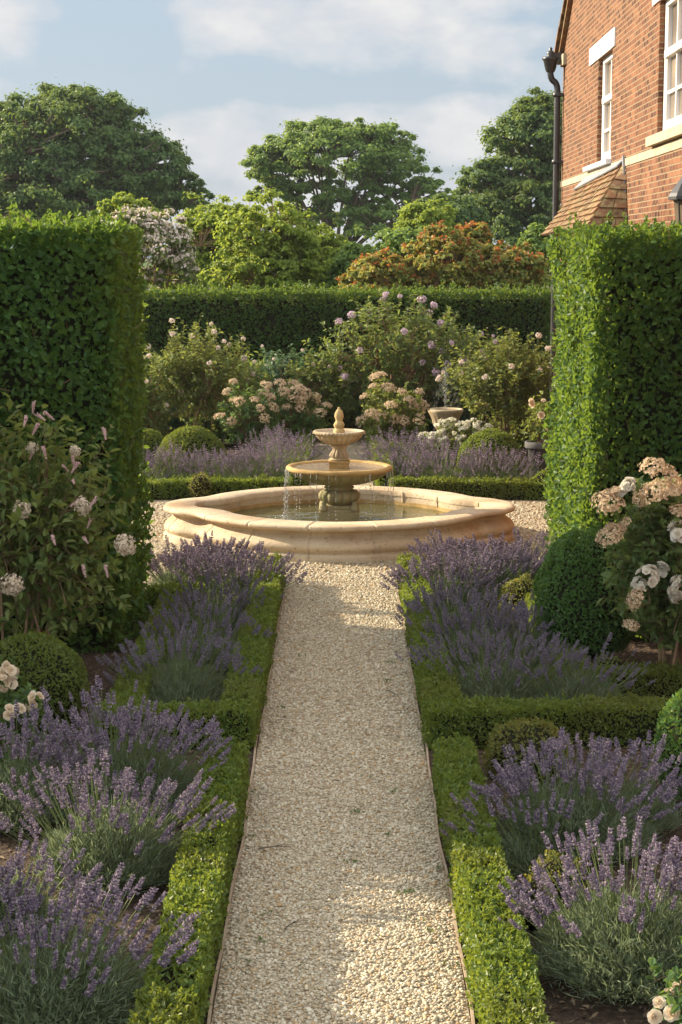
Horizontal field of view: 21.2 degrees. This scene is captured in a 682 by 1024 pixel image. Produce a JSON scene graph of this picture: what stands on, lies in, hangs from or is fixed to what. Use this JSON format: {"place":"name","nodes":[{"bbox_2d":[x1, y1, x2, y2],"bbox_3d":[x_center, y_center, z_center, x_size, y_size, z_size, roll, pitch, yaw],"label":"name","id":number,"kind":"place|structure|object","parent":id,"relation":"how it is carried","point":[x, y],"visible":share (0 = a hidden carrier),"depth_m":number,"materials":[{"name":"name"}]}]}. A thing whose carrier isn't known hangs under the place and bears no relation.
{"place":"outdoors","nodes":[
{"label":"outdoors","id":0,"kind":"place"},
{"bbox_2d":[0,0,563,258],"label":"sky","id":1,"kind":"structure","parent":0,"point":[223,75],"materials":[{"name":"blue"}]},
{"bbox_2d":[130,434,550,1023],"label":"gravel path","id":2,"kind":"structure","parent":0,"point":[351,452],"depth_m":9.48,"materials":[{"name":"beige gravel"}]},
{"bbox_2d":[163,407,514,562],"bbox_3d":[-0.020,-0.417,19.254,3.199,1.394,3.199,-8,11,-44],"label":"stone fountain","id":3,"kind":"object","parent":2,"relation":"on","point":[348,536],"visible":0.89,"depth_m":18.77,"materials":[{"name":"stone"}]},
{"bbox_2d":[232,503,445,520],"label":"water","id":4,"kind":"structure","parent":3,"relation":"in","point":[380,513],"depth_m":19.81,"materials":[{"name":"clear liquid"}]},
{"bbox_2d":[0,430,681,1023],"bbox_3d":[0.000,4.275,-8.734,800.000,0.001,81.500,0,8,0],"label":"ground","id":5,"kind":"structure","parent":0,"point":[632,1014],"depth_m":8.97,"materials":[{"name":"soil"}]},
{"bbox_2d":[0,660,47,771],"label":"rose bush","id":6,"kind":"object","parent":5,"relation":"on","point":[9,683],"visible":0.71,"depth_m":10.42,"materials":[{"name":"white plant"}]},
{"bbox_2d":[0,865,66,957],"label":"lavender plant","id":7,"kind":"object","parent":5,"relation":"on","point":[5,885],"visible":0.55,"depth_m":7.66,"materials":[{"name":"purple plant"}]},
{"bbox_2d":[0,631,89,732],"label":"box ball","id":8,"kind":"object","parent":5,"relation":"on","point":[53,668],"visible":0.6,"depth_m":11.37,"materials":[{"name":"green plant"}]},
{"bbox_2d":[0,700,104,835],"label":"lavender plant","id":9,"kind":"object","parent":5,"relation":"on","point":[11,778],"visible":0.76,"depth_m":9.54,"materials":[{"name":"purple plant"}]},
{"bbox_2d":[0,828,104,950],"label":"lavender plant","id":10,"kind":"object","parent":5,"relation":"on","point":[19,861],"visible":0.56,"depth_m":7.94,"materials":[{"name":"purple plant"}]},
{"bbox_2d":[0,392,136,640],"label":"flowering shrub","id":11,"kind":"object","parent":5,"relation":"on","point":[43,540],"visible":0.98,"depth_m":12.35,"materials":[{"name":"green plant"}]},
{"bbox_2d":[0,200,155,654],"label":"tall hedge","id":12,"kind":"object","parent":5,"relation":"on","point":[73,323],"visible":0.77,"depth_m":13.52,"materials":[{"name":"green plant"}]},
{"bbox_2d":[0,858,200,1023],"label":"lavender plant","id":13,"kind":"object","parent":5,"relation":"on","point":[67,978],"visible":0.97,"depth_m":7.04,"materials":[{"name":"purple plant"}]},
{"bbox_2d":[0,748,235,899],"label":"lavender plant","id":14,"kind":"object","parent":5,"relation":"on","point":[110,841],"visible":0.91,"depth_m":8.61,"materials":[{"name":"purple plant"}]},
{"bbox_2d":[11,675,232,819],"bbox_3d":[-1.210,1.261,9.966,1.252,0.696,1.194,0,8,0],"label":"lavender plant","id":15,"kind":"object","parent":5,"relation":"on","point":[145,761],"visible":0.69,"depth_m":9.80,"materials":[{"name":"purple plant"}]},
{"bbox_2d":[104,585,187,706],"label":"box hedge","id":16,"kind":"object","parent":5,"relation":"on","point":[123,688],"visible":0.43,"depth_m":12.30,"materials":[{"name":"green plant"}]},
{"bbox_2d":[89,693,226,750],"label":"box hedge","id":17,"kind":"object","parent":5,"relation":"on","point":[207,709],"visible":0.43,"depth_m":11.09,"materials":[{"name":"green plant"}]},
{"bbox_2d":[142,353,185,436],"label":"leafy shrub","id":18,"kind":"object","parent":5,"relation":"on","point":[154,407],"visible":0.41,"depth_m":27.16,"materials":[{"name":"green plant"}]},
{"bbox_2d":[144,580,208,615],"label":"box hedge","id":19,"kind":"object","parent":5,"relation":"on","point":[152,592],"visible":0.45,"depth_m":15.12,"materials":[{"name":"green plant"}]},
{"bbox_2d":[139,438,219,489],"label":"lavender plant","id":20,"kind":"object","parent":5,"relation":"on","point":[171,464],"visible":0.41,"depth_m":23.00,"materials":[{"name":"purple plant"}]},
{"bbox_2d":[95,614,263,705],"bbox_3d":[-1.076,0.971,12.148,1.137,0.665,1.056,0,8,0],"label":"lavender plant","id":21,"kind":"object","parent":5,"relation":"on","point":[174,681],"visible":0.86,"depth_m":11.99,"materials":[{"name":"purple plant"}]},
{"bbox_2d":[127,736,250,1023],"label":"box hedge","id":22,"kind":"object","parent":5,"relation":"on","point":[200,875],"visible":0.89,"depth_m":7.85,"materials":[{"name":"green plant"}]},
{"bbox_2d":[152,425,229,475],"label":"boxwood ball","id":23,"kind":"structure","parent":5,"relation":"on","point":[186,437],"depth_m":24.76,"materials":[{"name":"green plant"}]},
{"bbox_2d":[144,534,243,591],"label":"lavender plant","id":24,"kind":"object","parent":5,"relation":"on","point":[168,561],"visible":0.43,"depth_m":15.98,"materials":[{"name":"purple plant"}]},
{"bbox_2d":[142,312,258,431],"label":"rose bushes","id":25,"kind":"object","parent":5,"relation":"on","point":[200,389],"visible":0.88,"depth_m":27.42,"materials":[{"name":"green plant"}]},
{"bbox_2d":[138,588,272,673],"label":"lavender plant","id":26,"kind":"object","parent":5,"relation":"on","point":[197,609],"visible":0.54,"depth_m":13.14,"materials":[{"name":"purple plant"}]},
{"bbox_2d":[168,443,244,481],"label":"lavender plant","id":27,"kind":"object","parent":5,"relation":"on","point":[202,459],"visible":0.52,"depth_m":23.00,"materials":[{"name":"purple plant"}]},
{"bbox_2d":[134,472,292,499],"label":"box hedge","id":28,"kind":"object","parent":5,"relation":"on","point":[176,488],"visible":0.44,"depth_m":22.39,"materials":[{"name":"green plant"}]},
{"bbox_2d":[170,530,268,577],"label":"lavender plant","id":29,"kind":"object","parent":5,"relation":"on","point":[213,547],"visible":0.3,"depth_m":16.82,"materials":[{"name":"purple plant"}]},
{"bbox_2d":[158,571,284,637],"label":"lavender plant","id":30,"kind":"object","parent":5,"relation":"on","point":[240,609],"visible":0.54,"depth_m":14.31,"materials":[{"name":"purple plant"}]},
{"bbox_2d":[199,351,273,444],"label":"leafy shrub","id":31,"kind":"object","parent":5,"relation":"on","point":[259,378],"visible":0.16,"depth_m":28.51,"materials":[{"name":"green plant"}]},
{"bbox_2d":[191,439,287,478],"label":"lavender plant","id":32,"kind":"object","parent":5,"relation":"on","point":[246,474],"visible":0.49,"depth_m":23.03,"materials":[{"name":"purple plant"}]},
{"bbox_2d":[173,540,307,607],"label":"lavender plant","id":33,"kind":"object","parent":5,"relation":"on","point":[238,571],"visible":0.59,"depth_m":15.55,"materials":[{"name":"purple plant"}]},
{"bbox_2d":[207,588,284,1023],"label":"path edging","id":34,"kind":"object","parent":5,"relation":"on","point":[227,917],"visible":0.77,"depth_m":8.83,"materials":[{"name":"grey stone"}]},
{"bbox_2d":[215,551,286,749],"bbox_3d":[-0.628,0.897,13.845,0.301,0.348,5.717,0,8,0],"label":"box hedge","id":35,"kind":"object","parent":5,"relation":"on","point":[243,697],"visible":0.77,"depth_m":12.21,"materials":[{"name":"green plant"}]},
{"bbox_2d":[212,378,291,454],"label":"rose bush","id":36,"kind":"object","parent":5,"relation":"on","point":[243,412],"visible":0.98,"depth_m":26.54,"materials":[{"name":"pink plant"}]},
{"bbox_2d":[232,423,317,472],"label":"lavender plant","id":37,"kind":"object","parent":5,"relation":"on","point":[283,443],"visible":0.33,"depth_m":24.57,"materials":[{"name":"purple plant"}]},
{"bbox_2d":[227,435,327,478],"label":"lavender plant","id":38,"kind":"object","parent":5,"relation":"on","point":[279,473],"visible":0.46,"depth_m":23.38,"materials":[{"name":"purple plant"}]},
{"bbox_2d":[244,343,333,438],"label":"leafy shrub","id":39,"kind":"object","parent":5,"relation":"on","point":[269,368],"visible":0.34,"depth_m":29.07,"materials":[{"name":"green plant"}]},
{"bbox_2d":[255,378,332,451],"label":"rose bush","id":40,"kind":"object","parent":5,"relation":"on","point":[297,393],"visible":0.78,"depth_m":27.20,"materials":[{"name":"pink plant"}]},
{"bbox_2d":[283,348,348,442],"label":"leafy shrub","id":41,"kind":"object","parent":5,"relation":"on","point":[324,392],"visible":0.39,"depth_m":28.90,"materials":[{"name":"green plant"}]},
{"bbox_2d":[129,279,550,429],"bbox_3d":[-2.671,-2.676,31.337,12.848,2.674,1.215,0,8,0],"label":"clipped hedge","id":42,"kind":"object","parent":5,"relation":"on","point":[272,319],"visible":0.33,"depth_m":30.85,"materials":[{"name":"green plant"}]},
{"bbox_2d":[355,371,429,445],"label":"rose bush","id":43,"kind":"object","parent":5,"relation":"on","point":[382,414],"visible":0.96,"depth_m":26.70,"materials":[{"name":"pink plant"}]},
{"bbox_2d":[354,425,441,471],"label":"lavender plant","id":44,"kind":"object","parent":5,"relation":"on","point":[384,442],"visible":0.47,"depth_m":24.43,"materials":[{"name":"purple plant"}]},
{"bbox_2d":[301,287,497,441],"bbox_3d":[0.935,-2.296,29.235,3.154,2.630,1.782,0,8,0],"label":"flowering shrub","id":45,"kind":"object","parent":5,"relation":"on","point":[388,363],"visible":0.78,"depth_m":28.92,"materials":[{"name":"green plant"}]},
{"bbox_2d":[360,442,451,479],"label":"lavender plant","id":46,"kind":"object","parent":5,"relation":"on","point":[396,469],"visible":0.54,"depth_m":23.11,"materials":[{"name":"purple plant"}]},
{"bbox_2d":[369,427,457,475],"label":"lavender plant","id":47,"kind":"object","parent":5,"relation":"on","point":[419,439],"visible":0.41,"depth_m":24.22,"materials":[{"name":"purple plant"}]},
{"bbox_2d":[396,552,465,750],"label":"box hedge","id":48,"kind":"object","parent":5,"relation":"on","point":[438,692],"visible":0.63,"depth_m":11.81,"materials":[{"name":"green plant"}]},
{"bbox_2d":[397,589,474,1023],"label":"path edging","id":49,"kind":"object","parent":5,"relation":"on","point":[451,894],"visible":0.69,"depth_m":9.14,"materials":[{"name":"grey stone"}]},
{"bbox_2d":[379,543,509,610],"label":"lavender plant","id":50,"kind":"object","parent":5,"relation":"on","point":[436,572],"visible":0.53,"depth_m":15.41,"materials":[{"name":"purple plant"}]},
{"bbox_2d":[401,437,487,478],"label":"lavender plant","id":51,"kind":"object","parent":5,"relation":"on","point":[447,471],"visible":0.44,"depth_m":22.97,"materials":[{"name":"purple plant"}]},
{"bbox_2d":[393,322,497,435],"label":"rose bush","id":52,"kind":"object","parent":5,"relation":"on","point":[469,356],"visible":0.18,"depth_m":29.51,"materials":[{"name":"green plant"}]},
{"bbox_2d":[403,528,492,580],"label":"lavender plant","id":53,"kind":"object","parent":5,"relation":"on","point":[452,546],"visible":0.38,"depth_m":16.75,"materials":[{"name":"purple plant"}]},
{"bbox_2d":[419,417,493,452],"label":"daisy bush","id":54,"kind":"object","parent":5,"relation":"on","point":[462,430],"visible":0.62,"depth_m":25.87,"materials":[{"name":"white plant"}]},
{"bbox_2d":[395,568,521,641],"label":"lavender plant","id":55,"kind":"object","parent":5,"relation":"on","point":[450,592],"visible":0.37,"depth_m":13.98,"materials":[{"name":"purple plant"}]},
{"bbox_2d":[389,473,555,500],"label":"box hedge","id":56,"kind":"object","parent":5,"relation":"on","point":[514,488],"visible":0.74,"depth_m":22.36,"materials":[{"name":"green plant"}]},
{"bbox_2d":[394,588,559,674],"bbox_3d":[0.985,0.842,13.145,1.097,0.630,1.172,-5,10,-33],"label":"lavender plant","id":57,"kind":"object","parent":5,"relation":"on","point":[464,625],"visible":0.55,"depth_m":12.98,"materials":[{"name":"purple plant"}]},
{"bbox_2d":[424,533,545,600],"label":"lavender plant","id":58,"kind":"object","parent":5,"relation":"on","point":[508,557],"visible":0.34,"depth_m":15.89,"materials":[{"name":"purple plant"}]},
{"bbox_2d":[449,441,529,482],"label":"lavender plant","id":59,"kind":"object","parent":5,"relation":"on","point":[469,463],"visible":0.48,"depth_m":22.91,"materials":[{"name":"purple plant"}]},
{"bbox_2d":[455,427,526,474],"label":"boxwood ball","id":60,"kind":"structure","parent":5,"relation":"on","point":[500,437],"depth_m":24.82,"materials":[{"name":"green plant"}]},
{"bbox_2d":[429,732,553,1023],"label":"box hedge","id":61,"kind":"object","parent":5,"relation":"on","point":[501,978],"visible":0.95,"depth_m":7.81,"materials":[{"name":"green plant"}]},
{"bbox_2d":[395,616,590,705],"bbox_3d":[1.006,0.996,12.101,1.181,0.630,1.040,-5,10,-34],"label":"lavender plant","id":62,"kind":"object","parent":5,"relation":"on","point":[502,680],"visible":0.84,"depth_m":11.98,"materials":[{"name":"purple plant"}]},
{"bbox_2d":[435,325,555,440],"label":"rose bushes","id":63,"kind":"object","parent":5,"relation":"on","point":[512,385],"visible":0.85,"depth_m":26.15,"materials":[{"name":"green plant"}]},
{"bbox_2d":[457,440,547,479],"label":"lavender plant","id":64,"kind":"object","parent":5,"relation":"on","point":[503,463],"visible":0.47,"depth_m":23.03,"materials":[{"name":"purple plant"}]},
{"bbox_2d":[457,589,556,672],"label":"lavender plant","id":65,"kind":"object","parent":5,"relation":"on","point":[523,603],"visible":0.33,"depth_m":13.06,"materials":[{"name":"purple plant"}]},
{"bbox_2d":[467,527,550,579],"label":"lavender plant","id":66,"kind":"object","parent":5,"relation":"on","point":[524,548],"visible":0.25,"depth_m":16.63,"materials":[{"name":"purple plant"}]},
{"bbox_2d":[496,573,536,616],"bbox_3d":[1.498,0.701,15.157,0.428,0.380,0.431,0,8,0],"label":"box mound","id":67,"kind":"object","parent":5,"relation":"on","point":[521,587],"visible":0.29,"depth_m":15.05,"materials":[{"name":"green plant"}]},
{"bbox_2d":[440,755,603,878],"bbox_3d":[0.856,1.501,8.946,0.781,0.508,0.589,-2,8,-16],"label":"lavender plant","id":68,"kind":"object","parent":5,"relation":"on","point":[515,853],"visible":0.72,"depth_m":8.83,"materials":[{"name":"purple plant"}]},
{"bbox_2d":[479,716,576,784],"bbox_3d":[1.076,1.368,10.500,0.560,0.370,0.550,0,8,0],"label":"box mound","id":69,"kind":"object","parent":5,"relation":"on","point":[524,731],"visible":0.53,"depth_m":10.38,"materials":[{"name":"green plant"}]},
{"bbox_2d":[525,440,555,477],"bbox_3d":[2.560,-0.605,23.348,0.410,0.610,0.410,0,8,0],"label":"plant pot","id":70,"kind":"object","parent":5,"relation":"on","point":[531,446],"visible":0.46,"depth_m":23.20,"materials":[{"name":"stone"}]},
{"bbox_2d":[519,391,556,442],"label":"rose bush","id":71,"kind":"object","parent":70,"relation":"on","point":[537,411],"visible":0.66,"depth_m":23.20,"materials":[{"name":"green plant"}]},
{"bbox_2d":[514,849,592,938],"bbox_3d":[0.968,1.696,8.173,0.386,0.370,0.380,0,8,0],"label":"box mound","id":72,"kind":"object","parent":5,"relation":"on","point":[552,866],"visible":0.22,"depth_m":8.11,"materials":[{"name":"green plant"}]},
{"bbox_2d":[457,690,667,750],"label":"box hedge","id":73,"kind":"object","parent":5,"relation":"on","point":[622,720],"visible":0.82,"depth_m":11.12,"materials":[{"name":"green plant"}]},
{"bbox_2d":[460,727,681,866],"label":"lavender plant","id":74,"kind":"object","parent":5,"relation":"on","point":[593,804],"visible":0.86,"depth_m":9.08,"materials":[{"name":"purple plant"}]},
{"bbox_2d":[491,632,654,706],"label":"lavender plant","id":75,"kind":"object","parent":5,"relation":"on","point":[570,686],"visible":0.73,"depth_m":11.88,"materials":[{"name":"purple plant"}]},
{"bbox_2d":[532,526,639,658],"bbox_3d":[1.785,0.571,13.167,0.796,0.953,0.800,0,8,0],"label":"box ball","id":76,"kind":"object","parent":5,"relation":"on","point":[571,590],"visible":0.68,"depth_m":12.91,"materials":[{"name":"green plant"}]},
{"bbox_2d":[497,816,681,1008],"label":"lavender plant","id":77,"kind":"object","parent":5,"relation":"on","point":[618,939],"visible":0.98,"depth_m":7.43,"materials":[{"name":"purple plant"}]},
{"bbox_2d":[536,658,681,702],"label":"box hedge","id":78,"kind":"object","parent":5,"relation":"on","point":[667,684],"visible":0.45,"depth_m":12.17,"materials":[{"name":"green plant"}]},
{"bbox_2d":[541,210,681,642],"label":"tall hedge","id":79,"kind":"object","parent":5,"relation":"on","point":[614,406],"visible":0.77,"depth_m":13.96,"materials":[{"name":"green plant"}]},
{"bbox_2d":[541,0,681,445],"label":"brick house","id":80,"kind":"structure","parent":5,"relation":"on","point":[621,63],"depth_m":20.67,"materials":[{"name":"brick"}]},
{"bbox_2d":[542,47,564,402],"bbox_3d":[3.162,-3.923,27.421,0.346,6.030,0.250,0,8,0],"label":"downpipe","id":81,"kind":"object","parent":80,"relation":"attached to","point":[552,59],"visible":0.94,"depth_m":27.15,"materials":[{"name":"black metal"}]},
{"bbox_2d":[601,52,612,159],"bbox_3d":[3.358,-4.991,22.481,0.117,1.300,1.321,0,8,1],"label":"window","id":82,"kind":"structure","parent":80,"relation":"in","point":[607,62],"depth_m":22.95,"materials":[{"name":"white paint"}]},
{"bbox_2d":[663,0,681,129],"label":"window","id":83,"kind":"structure","parent":80,"relation":"in","point":[672,95],"depth_m":18.07,"materials":[{"name":"white paint"}]},
{"bbox_2d":[560,730,681,838],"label":"lavender plant","id":84,"kind":"object","parent":5,"relation":"on","point":[670,818],"visible":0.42,"depth_m":9.46,"materials":[{"name":"purple plant"}]},
{"bbox_2d":[589,457,681,671],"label":"rose bush","id":85,"kind":"object","parent":5,"relation":"on","point":[651,558],"visible":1,"depth_m":12.10,"materials":[{"name":"green plant"}]},
{"bbox_2d":[645,936,681,1023],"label":"rose bush","id":86,"kind":"object","parent":5,"relation":"on","point":[672,1011],"visible":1,"depth_m":6.78,"materials":[{"name":"white plant"}]},
{"bbox_2d":[651,688,681,800],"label":"box ball","id":87,"kind":"object","parent":5,"relation":"on","point":[669,725],"visible":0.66,"depth_m":9.77,"materials":[{"name":"green plant"}]},
{"bbox_2d":[140,260,558,418],"bbox_3d":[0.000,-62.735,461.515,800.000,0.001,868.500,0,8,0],"label":"field","id":88,"kind":"structure","parent":0,"point":[145,264],"depth_m":174.08,"materials":[{"name":"green plant"}]},
{"bbox_2d":[0,77,216,248],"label":"oak tree","id":89,"kind":"object","parent":88,"relation":"on","point":[40,173],"visible":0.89,"depth_m":85.51,"materials":[{"name":"green plant"}]},
{"bbox_2d":[92,191,163,267],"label":"lime tree","id":90,"kind":"object","parent":88,"relation":"on","point":[120,199],"visible":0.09,"depth_m":46.06,"materials":[{"name":"green plant"}]},
{"bbox_2d":[100,203,200,298],"bbox_3d":[-3.813,-4.091,36.204,2.088,4.091,1.952,0,8,0],"label":"blossom tree","id":91,"kind":"object","parent":88,"relation":"on","point":[178,257],"visible":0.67,"depth_m":35.82,"materials":[{"name":"white plant"}]},
{"bbox_2d":[156,191,254,289],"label":"lime tree","id":92,"kind":"object","parent":88,"relation":"on","point":[204,242],"visible":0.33,"depth_m":41.88,"materials":[{"name":"green plant"}]},
{"bbox_2d":[196,186,337,298],"bbox_3d":[-1.643,-4.829,39.757,3.144,4.548,2.634,0,8,0],"label":"lime tree","id":93,"kind":"object","parent":88,"relation":"on","point":[288,254],"visible":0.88,"depth_m":39.00,"materials":[{"name":"green plant"}]},
{"bbox_2d":[290,222,349,298],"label":"lime tree","id":94,"kind":"object","parent":88,"relation":"on","point":[328,239],"visible":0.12,"depth_m":41.08,"materials":[{"name":"green plant"}]},
{"bbox_2d":[238,115,451,244],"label":"oak tree","id":95,"kind":"object","parent":88,"relation":"on","point":[379,163],"visible":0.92,"depth_m":97.17,"materials":[{"name":"green plant"}]},
{"bbox_2d":[323,241,377,289],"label":"leafy shrub","id":96,"kind":"object","parent":88,"relation":"on","point":[342,258],"visible":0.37,"depth_m":39.26,"materials":[{"name":"green plant"}]},
{"bbox_2d":[335,246,416,298],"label":"smoke bush","id":97,"kind":"object","parent":88,"relation":"on","point":[385,268],"visible":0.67,"depth_m":35.29,"materials":[{"name":"green plant"}]},
{"bbox_2d":[370,225,450,297],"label":"leafy shrub","id":98,"kind":"object","parent":88,"relation":"on","point":[394,240],"visible":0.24,"depth_m":38.20,"materials":[{"name":"green plant"}]},
{"bbox_2d":[387,195,459,234],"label":"leafy shrub","id":99,"kind":"object","parent":88,"relation":"on","point":[414,217],"visible":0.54,"depth_m":50.95,"materials":[{"name":"green plant"}]},
{"bbox_2d":[393,192,489,258],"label":"leafy tree","id":100,"kind":"object","parent":88,"relation":"on","point":[467,209],"visible":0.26,"depth_m":68.47,"materials":[{"name":"green plant"}]},
{"bbox_2d":[401,220,488,298],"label":"smoke bush","id":101,"kind":"object","parent":88,"relation":"on","point":[438,246],"visible":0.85,"depth_m":35.34,"materials":[{"name":"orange plant"}]},
{"bbox_2d":[454,239,550,289],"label":"smoke bush","id":102,"kind":"object","parent":88,"relation":"on","point":[513,266],"visible":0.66,"depth_m":35.57,"materials":[{"name":"green plant"}]},
{"bbox_2d":[449,86,562,246],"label":"oak tree","id":103,"kind":"object","parent":88,"relation":"on","point":[504,197],"visible":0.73,"depth_m":75.13,"materials":[{"name":"green plant"}]},
{"bbox_2d":[516,222,559,286],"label":"leafy shrub","id":104,"kind":"object","parent":88,"relation":"on","point":[532,236],"visible":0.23,"depth_m":39.30,"materials":[{"name":"green plant"}]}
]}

